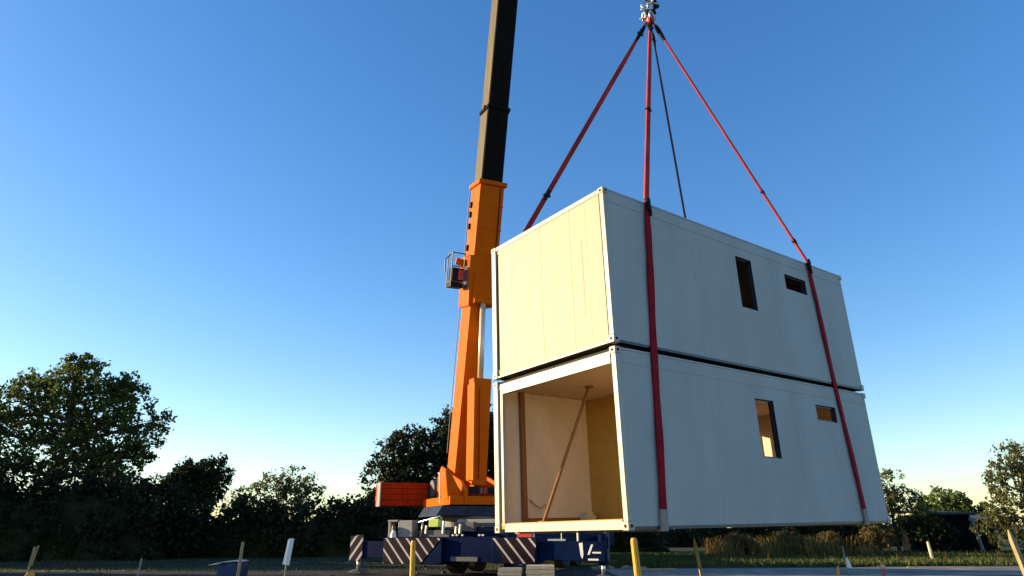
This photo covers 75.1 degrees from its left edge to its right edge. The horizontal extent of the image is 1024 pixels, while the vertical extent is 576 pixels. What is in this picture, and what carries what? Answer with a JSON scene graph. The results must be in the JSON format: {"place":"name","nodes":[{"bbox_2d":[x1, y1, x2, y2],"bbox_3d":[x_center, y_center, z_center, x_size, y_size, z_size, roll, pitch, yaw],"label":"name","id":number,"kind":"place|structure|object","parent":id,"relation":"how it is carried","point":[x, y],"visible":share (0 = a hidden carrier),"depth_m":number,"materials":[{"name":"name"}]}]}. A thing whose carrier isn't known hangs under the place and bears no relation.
{"place":"outdoors","nodes":[
{"label":"outdoors","id":0,"kind":"place"},
{"bbox_2d":[0,559,592,566],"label":"track","id":1,"kind":"structure","parent":0,"point":[266,562],"depth_m":35.30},
{"bbox_2d":[0,565,1018,575],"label":"gravel yard","id":2,"kind":"structure","parent":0,"point":[567,572],"depth_m":26.99,"materials":[{"name":"grey gravel"}]},
{"bbox_2d":[25,546,38,575],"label":"split stake","id":3,"kind":"object","parent":2,"relation":"on","point":[31,561],"visible":1,"depth_m":11.13,"materials":[{"name":"yellow paint"}]},
{"bbox_2d":[137,558,142,575],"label":"wooden stake","id":4,"kind":"object","parent":2,"relation":"on","point":[139,568],"visible":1,"depth_m":14.79,"materials":[{"name":"grey paint"}]},
{"bbox_2d":[210,560,248,575],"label":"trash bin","id":5,"kind":"object","parent":2,"relation":"on","point":[225,568],"visible":0.91,"depth_m":22.68,"materials":[{"name":"blue plastic"}]},
{"bbox_2d":[236,542,244,575],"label":"wooden stake","id":6,"kind":"object","parent":2,"relation":"on","point":[240,559],"visible":1,"depth_m":9.27,"materials":[{"name":"brown wood"}]},
{"bbox_2d":[283,538,293,575],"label":"marker sign","id":7,"kind":"object","parent":2,"relation":"on","point":[287,557],"visible":1,"depth_m":10.20,"materials":[{"name":"grey paint"}]},
{"bbox_2d":[410,540,415,575],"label":"marker post","id":8,"kind":"object","parent":2,"relation":"on","point":[412,557],"visible":1,"depth_m":7.86,"materials":[{"name":"yellow paint"}]},
{"bbox_2d":[348,0,614,575],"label":"mobile crane","id":9,"kind":"object","parent":2,"relation":"on","point":[460,502],"visible":0.88,"depth_m":28.47,"materials":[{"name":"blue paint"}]},
{"bbox_2d":[640,0,658,23],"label":"hook block","id":10,"kind":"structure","parent":9,"relation":"hanging from","point":[648,13],"depth_m":18.65,"materials":[{"name":"silver metal"}]},
{"bbox_2d":[515,21,647,533],"bbox_3d":[1.918,-1.259,15.982,3.551,13.402,1.976,14,-24,-35],"label":"lifting sling","id":11,"kind":"object","parent":10,"relation":"hanging from","point":[547,193],"visible":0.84,"depth_m":16.79,"materials":[{"name":"red fabric"}]},
{"bbox_2d":[585,21,668,532],"bbox_3d":[3.133,-1.744,14.633,3.475,13.336,1.839,15,-25,-37],"label":"lifting sling","id":12,"kind":"object","parent":10,"relation":"hanging from","point":[663,518],"visible":1,"depth_m":12.07,"materials":[{"name":"red fabric"}]},
{"bbox_2d":[493,345,890,532],"bbox_3d":[4.107,3.675,14.580,8.493,2.967,3.619,13,-24,-35],"label":"house module","id":13,"kind":"object","parent":12,"relation":"hanging from","point":[575,445],"visible":0.99,"depth_m":13.32,"materials":[{"name":"metal"}]},
{"bbox_2d":[491,186,863,391],"bbox_3d":[4.037,0.814,15.620,8.493,2.987,3.619,13,-24,-35],"label":"house module","id":14,"kind":"object","parent":13,"relation":"on","point":[569,283],"visible":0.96,"depth_m":13.39,"materials":[{"name":"metal"}]},
{"bbox_2d":[735,256,757,310],"bbox_3d":[5.047,-0.086,14.460,0.568,1.168,0.102,13,-24,-35],"label":"window frame","id":15,"kind":"structure","parent":14,"relation":"in","point":[748,263],"depth_m":14.62,"materials":[{"name":"black metal"}]},
{"bbox_2d":[784,274,806,294],"bbox_3d":[6.654,-0.064,15.730,0.878,0.368,0.102,13,-24,-35],"label":"window frame","id":16,"kind":"structure","parent":14,"relation":"in","point":[803,287],"depth_m":15.92,"materials":[{"name":"black metal"}]},
{"bbox_2d":[755,398,781,458],"bbox_3d":[5.105,2.829,13.391,0.638,1.158,0.102,13,-24,-35],"label":"window frame","id":17,"kind":"structure","parent":13,"relation":"in","point":[770,403],"depth_m":13.55,"materials":[{"name":"black metal"}]},
{"bbox_2d":[815,405,837,422],"bbox_3d":[6.980,2.820,14.884,0.818,0.348,0.102,13,-24,-35],"label":"window frame","id":18,"kind":"structure","parent":13,"relation":"in","point":[832,410],"depth_m":15.07,"materials":[{"name":"black metal"}]},
{"bbox_2d":[652,30,789,527],"bbox_3d":[4.764,-0.537,18.028,3.316,13.241,1.971,12,-23,-32],"label":"lifting sling","id":19,"kind":"object","parent":10,"relation":"hanging from","point":[666,111],"visible":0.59,"depth_m":18.83,"materials":[{"name":"red fabric"}]},
{"bbox_2d":[653,22,869,526],"bbox_3d":[5.849,-1.123,16.529,3.343,13.273,1.843,13,-24,-32],"label":"lifting sling","id":20,"kind":"object","parent":10,"relation":"hanging from","point":[823,332],"visible":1,"depth_m":15.91,"materials":[{"name":"red fabric"}]},
{"bbox_2d":[0,563,1007,575],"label":"soil clods","id":21,"kind":"object","parent":2,"relation":"on","point":[442,572],"visible":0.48,"depth_m":27.68,"materials":[{"name":"brown soil"}]},
{"bbox_2d":[497,567,521,575],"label":"timber pile","id":22,"kind":"object","parent":2,"relation":"on","point":[509,571],"visible":1,"depth_m":21.33,"materials":[{"name":"beige wood"}]},
{"bbox_2d":[526,565,553,575],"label":"timber pile","id":23,"kind":"object","parent":2,"relation":"on","point":[539,570],"visible":1,"depth_m":21.33,"materials":[{"name":"beige wood"}]},
{"bbox_2d":[591,565,647,571],"bbox_3d":[4.375,11.406,27.104,2.342,0.203,1.848,0,-20,0],"label":"rubble","id":24,"kind":"object","parent":2,"relation":"on","point":[597,568],"visible":0.45,"depth_m":26.86,"materials":[{"name":"concrete"}]},
{"bbox_2d":[631,538,640,575],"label":"marker post","id":25,"kind":"object","parent":2,"relation":"on","point":[635,557],"visible":1,"depth_m":8.31,"materials":[{"name":"yellow paint"}]},
{"bbox_2d":[693,537,702,575],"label":"wooden stake","id":26,"kind":"object","parent":2,"relation":"on","point":[697,558],"visible":1,"depth_m":12.97,"materials":[{"name":"beige wood"}]},
{"bbox_2d":[606,566,1022,575],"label":"concrete slab","id":27,"kind":"structure","parent":2,"relation":"on","point":[949,571],"depth_m":24.25,"materials":[{"name":"grey concrete"}]},
{"bbox_2d":[641,568,675,569],"bbox_3d":[5.677,10.977,26.007,1.500,0.045,0.200,4,-20,-11],"label":"plank","id":28,"kind":"object","parent":27,"relation":"on","point":[660,569],"visible":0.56,"depth_m":26.00,"materials":[{"name":"wood"}]},
{"bbox_2d":[842,546,851,575],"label":"level rod","id":29,"kind":"object","parent":2,"relation":"on","point":[847,563],"visible":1,"depth_m":12.91,"materials":[{"name":"grey paint"}]},
{"bbox_2d":[879,564,885,575],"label":"marker peg","id":30,"kind":"object","parent":2,"relation":"on","point":[882,567],"visible":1,"depth_m":13.34,"materials":[{"name":"red plastic"}]},
{"bbox_2d":[1007,530,1023,575],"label":"wooden stake","id":31,"kind":"object","parent":2,"relation":"on","point":[1016,549],"visible":1,"depth_m":8.35,"materials":[{"name":"beige wood"}]},
{"bbox_2d":[0,525,1023,571],"bbox_3d":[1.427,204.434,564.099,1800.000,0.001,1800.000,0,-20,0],"label":"ground","id":32,"kind":"structure","parent":0,"point":[1007,547],"depth_m":32.45,"materials":[{"name":"green plant"}]},
{"bbox_2d":[0,352,177,486],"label":"broadleaf tree","id":33,"kind":"object","parent":32,"relation":"on","point":[120,400],"visible":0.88,"depth_m":45.83,"materials":[{"name":"green plant"}]},
{"bbox_2d":[0,446,180,560],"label":"hedge","id":34,"kind":"object","parent":32,"relation":"on","point":[86,519],"visible":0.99,"depth_m":40.38,"materials":[{"name":"green plant"}]},
{"bbox_2d":[150,452,235,507],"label":"broadleaf tree","id":35,"kind":"object","parent":32,"relation":"on","point":[206,478],"visible":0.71,"depth_m":47.11,"materials":[{"name":"green plant"}]},
{"bbox_2d":[67,453,427,557],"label":"hedge","id":36,"kind":"object","parent":32,"relation":"on","point":[204,532],"visible":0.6,"depth_m":42.86,"materials":[{"name":"green plant"}]},
{"bbox_2d":[214,464,326,520],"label":"broadleaf tree","id":37,"kind":"object","parent":32,"relation":"on","point":[304,488],"visible":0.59,"depth_m":52.43,"materials":[{"name":"green plant"}]},
{"bbox_2d":[0,557,597,572],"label":"rough grass","id":38,"kind":"structure","parent":32,"relation":"on","point":[180,560],"depth_m":32.47,"materials":[{"name":"green plant"}]},
{"bbox_2d":[357,404,494,529],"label":"dense tree","id":39,"kind":"object","parent":32,"relation":"on","point":[400,466],"visible":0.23,"depth_m":46.34,"materials":[{"name":"green plant"}]},
{"bbox_2d":[426,523,673,551],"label":"hedge","id":40,"kind":"object","parent":32,"relation":"on","point":[648,541],"visible":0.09,"depth_m":46.91,"materials":[{"name":"green plant"}]},
{"bbox_2d":[692,527,747,547],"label":"bush","id":41,"kind":"object","parent":32,"relation":"on","point":[706,533],"visible":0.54,"depth_m":41.98,"materials":[{"name":"green plant"}]},
{"bbox_2d":[722,530,756,554],"bbox_3d":[12.791,14.374,37.302,1.923,1.605,1.821,0,-20,0],"label":"shrub","id":42,"kind":"object","parent":32,"relation":"on","point":[732,536],"visible":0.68,"depth_m":37.11,"materials":[{"name":"green plant"}]},
{"bbox_2d":[651,524,902,546],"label":"hedge","id":43,"kind":"object","parent":32,"relation":"on","point":[682,537],"visible":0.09,"depth_m":57.27,"materials":[{"name":"green plant"}]},
{"bbox_2d":[698,534,884,558],"bbox_3d":[15.268,14.482,37.506,9.182,1.300,6.216,0,-20,0],"label":"dry reed","id":44,"kind":"object","parent":32,"relation":"on","point":[763,548],"visible":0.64,"depth_m":35.88,"materials":[{"name":"brown plant"}]},
{"bbox_2d":[769,527,814,554],"bbox_3d":[15.493,14.081,36.739,2.463,1.741,1.920,0,-20,0],"label":"shrub","id":45,"kind":"object","parent":32,"relation":"on","point":[786,535],"visible":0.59,"depth_m":36.62,"materials":[{"name":"green plant"}]},
{"bbox_2d":[780,526,850,548],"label":"bush","id":46,"kind":"object","parent":32,"relation":"on","point":[811,531],"visible":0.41,"depth_m":40.25,"materials":[{"name":"green plant"}]},
{"bbox_2d":[809,531,847,552],"bbox_3d":[17.854,14.481,37.593,2.053,1.535,1.739,-13,-23,31],"label":"shrub","id":47,"kind":"object","parent":32,"relation":"on","point":[831,535],"visible":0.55,"depth_m":37.33,"materials":[{"name":"brown plant"}]},
{"bbox_2d":[833,521,862,549],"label":"bush","id":48,"kind":"object","parent":32,"relation":"on","point":[853,530],"visible":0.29,"depth_m":41.89,"materials":[{"name":"green plant"}]},
{"bbox_2d":[858,523,896,554],"bbox_3d":[20.292,14.068,37.061,2.159,1.921,1.665,0,-20,0],"label":"shrub","id":49,"kind":"object","parent":32,"relation":"on","point":[876,533],"visible":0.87,"depth_m":36.84,"materials":[{"name":"brown plant"}]},
{"bbox_2d":[841,468,936,553],"bbox_3d":[22.115,13.375,39.947,5.522,5.176,3.128,0,-20,0],"label":"broadleaf tree","id":50,"kind":"object","parent":32,"relation":"on","point":[893,497],"visible":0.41,"depth_m":39.53,"materials":[{"name":"green plant"}]},
{"bbox_2d":[926,541,933,558],"bbox_3d":[19.856,12.543,31.572,0.212,0.989,0.150,0,-20,0],"label":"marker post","id":51,"kind":"object","parent":32,"relation":"on","point":[930,550],"visible":0.6,"depth_m":31.56,"materials":[{"name":"white plastic"}]},
{"bbox_2d":[899,512,963,552],"bbox_3d":[24.352,14.290,38.669,3.099,2.544,2.440,0,-20,0],"label":"bush","id":52,"kind":"object","parent":32,"relation":"on","point":[938,534],"visible":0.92,"depth_m":38.21,"materials":[{"name":"green plant"}]},
{"bbox_2d":[932,505,955,514],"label":"bush","id":53,"kind":"object","parent":32,"relation":"on","point":[941,509],"visible":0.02,"depth_m":45.38,"materials":[{"name":"green plant"}]},
{"bbox_2d":[897,510,999,551],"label":"shed","id":54,"kind":"structure","parent":32,"relation":"on","point":[970,541],"depth_m":40.94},
{"bbox_2d":[913,485,999,527],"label":"dense tree","id":55,"kind":"object","parent":32,"relation":"on","point":[949,498],"visible":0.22,"depth_m":56.22,"materials":[{"name":"green plant"}]},
{"bbox_2d":[969,438,1023,547],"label":"poplar tree","id":56,"kind":"object","parent":32,"relation":"on","point":[1014,468],"visible":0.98,"depth_m":33.32,"materials":[{"name":"green plant"}]},
{"bbox_2d":[0,0,1023,524],"label":"sky","id":57,"kind":"structure","parent":0,"point":[255,210],"materials":[{"name":"blue"}]},
{"bbox_2d":[593,549,1023,567],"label":"meadow grass","id":58,"kind":"structure","parent":0,"point":[651,559],"depth_m":30.87,"materials":[{"name":"green plant"}]},
{"bbox_2d":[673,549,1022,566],"bbox_3d":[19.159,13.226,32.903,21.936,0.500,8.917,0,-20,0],"label":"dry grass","id":59,"kind":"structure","parent":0,"point":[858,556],"depth_m":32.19,"materials":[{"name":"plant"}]}
]}

